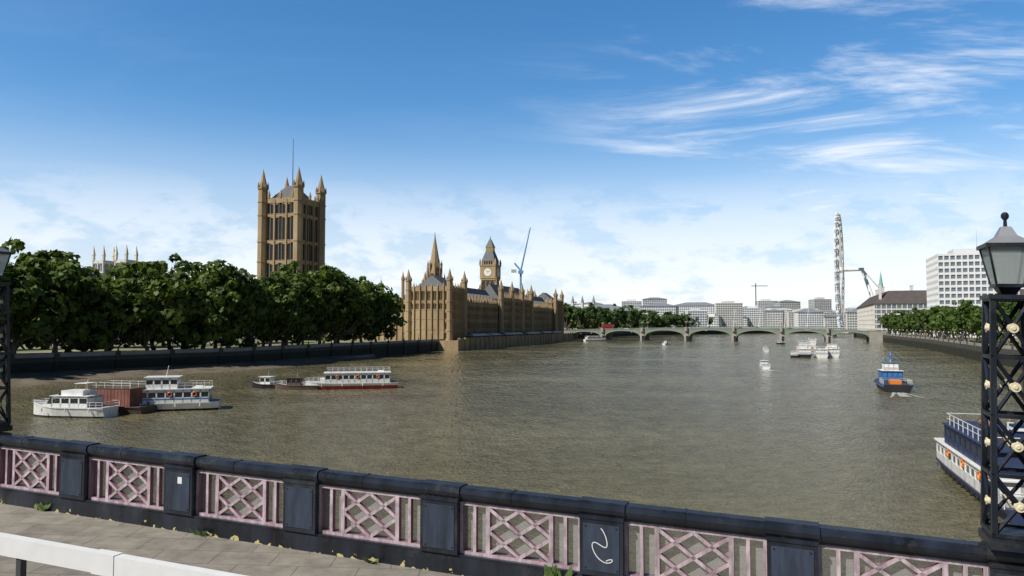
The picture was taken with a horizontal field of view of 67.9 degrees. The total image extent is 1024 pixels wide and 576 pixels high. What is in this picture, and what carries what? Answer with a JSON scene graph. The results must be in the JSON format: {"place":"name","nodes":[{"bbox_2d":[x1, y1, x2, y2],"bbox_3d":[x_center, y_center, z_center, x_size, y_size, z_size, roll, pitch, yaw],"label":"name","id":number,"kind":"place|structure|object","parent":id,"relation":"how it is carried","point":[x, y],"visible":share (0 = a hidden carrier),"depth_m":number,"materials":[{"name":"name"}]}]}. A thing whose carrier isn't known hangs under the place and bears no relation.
{"place":"outdoors","nodes":[
{"label":"outdoors","id":0,"kind":"place"},
{"bbox_2d":[0,503,459,575],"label":"footway","id":1,"kind":"structure","parent":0,"point":[226,555],"depth_m":11.83,"materials":[{"name":"grey concrete"}]},
{"bbox_2d":[0,532,246,575],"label":"barrier","id":2,"kind":"object","parent":1,"relation":"on","point":[22,550],"visible":1,"depth_m":8.96,"materials":[{"name":"white paint"}]},
{"bbox_2d":[0,328,1021,373],"bbox_3d":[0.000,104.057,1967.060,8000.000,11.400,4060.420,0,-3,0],"label":"banks","id":3,"kind":"object","parent":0,"point":[35,359],"visible":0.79,"depth_m":261.20,"materials":[{"name":"stone"}]},
{"bbox_2d":[4,249,396,353],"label":"trunks","id":4,"kind":"object","parent":3,"relation":"on","point":[15,343],"visible":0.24,"depth_m":249.97,"materials":[{"name":"brown plant"}]},
{"bbox_2d":[0,237,407,352],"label":"leaves","id":5,"kind":"object","parent":4,"relation":"attached to","point":[202,298],"visible":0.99,"depth_m":233.97,"materials":[{"name":"green plant"}]},
{"bbox_2d":[256,139,572,350],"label":"palace","id":6,"kind":"structure","parent":3,"relation":"on","point":[291,223],"depth_m":421.26,"materials":[{"name":"stone"}]},
{"bbox_2d":[88,228,856,330],"bbox_3d":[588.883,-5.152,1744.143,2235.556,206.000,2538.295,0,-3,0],"label":"skyline","id":7,"kind":"structure","parent":3,"relation":"on","point":[819,313],"depth_m":1298.55,"materials":[{"name":"beige stone"}]},
{"bbox_2d":[564,307,696,333],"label":"trunks","id":8,"kind":"object","parent":3,"relation":"on","point":[581,328],"visible":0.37,"depth_m":770.41,"materials":[{"name":"brown plant"}]},
{"bbox_2d":[564,302,713,329],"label":"leaves","id":9,"kind":"object","parent":8,"relation":"attached to","point":[606,316],"visible":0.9,"depth_m":810.74,"materials":[{"name":"green plant"}]},
{"bbox_2d":[564,321,890,341],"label":"bridge","id":10,"kind":"structure","parent":3,"relation":"on","point":[644,333],"depth_m":640.18,"materials":[{"name":"stone"}]},
{"bbox_2d":[832,212,877,336],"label":"ferris wheel","id":11,"kind":"object","parent":3,"relation":"on","point":[839,280],"visible":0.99,"depth_m":863.04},
{"bbox_2d":[857,235,1023,337],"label":"buildings","id":12,"kind":"structure","parent":3,"relation":"on","point":[955,275],"depth_m":487.90,"materials":[{"name":"white concrete"}]},
{"bbox_2d":[886,310,1020,346],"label":"trunks","id":13,"kind":"object","parent":3,"relation":"on","point":[965,335],"visible":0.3,"depth_m":390.84,"materials":[{"name":"brown plant"}]},
{"bbox_2d":[877,299,1019,338],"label":"leaves","id":14,"kind":"object","parent":13,"relation":"attached to","point":[963,316],"visible":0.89,"depth_m":374.99,"materials":[{"name":"green plant"}]},
{"bbox_2d":[0,333,1023,575],"bbox_3d":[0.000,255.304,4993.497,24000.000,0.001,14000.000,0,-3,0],"label":"water","id":15,"kind":"structure","parent":0,"point":[721,423],"depth_m":97.18,"materials":[{"name":"brown liquid"}]},
{"bbox_2d":[0,354,374,386],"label":"foreshore","id":16,"kind":"structure","parent":15,"relation":"in","point":[31,378],"depth_m":208.83,"materials":[{"name":"brown soil"}]},
{"bbox_2d":[33,336,1023,524],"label":"boats","id":17,"kind":"object","parent":15,"relation":"on","point":[958,451],"visible":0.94,"depth_m":115.89,"materials":[{"name":"white metal"}]},
{"bbox_2d":[762,369,923,397],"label":"wakes","id":18,"kind":"object","parent":15,"relation":"on","point":[899,394],"visible":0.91,"depth_m":147.21,"materials":[{"name":"liquid"}]},
{"bbox_2d":[0,212,1023,575],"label":"parapet","id":19,"kind":"structure","parent":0,"point":[790,546],"depth_m":11.03,"materials":[{"name":"black paint"}]},
{"bbox_2d":[0,0,1023,310],"label":"sky","id":20,"kind":"structure","parent":0,"point":[676,151],"materials":[{"name":"blue"}]}
]}

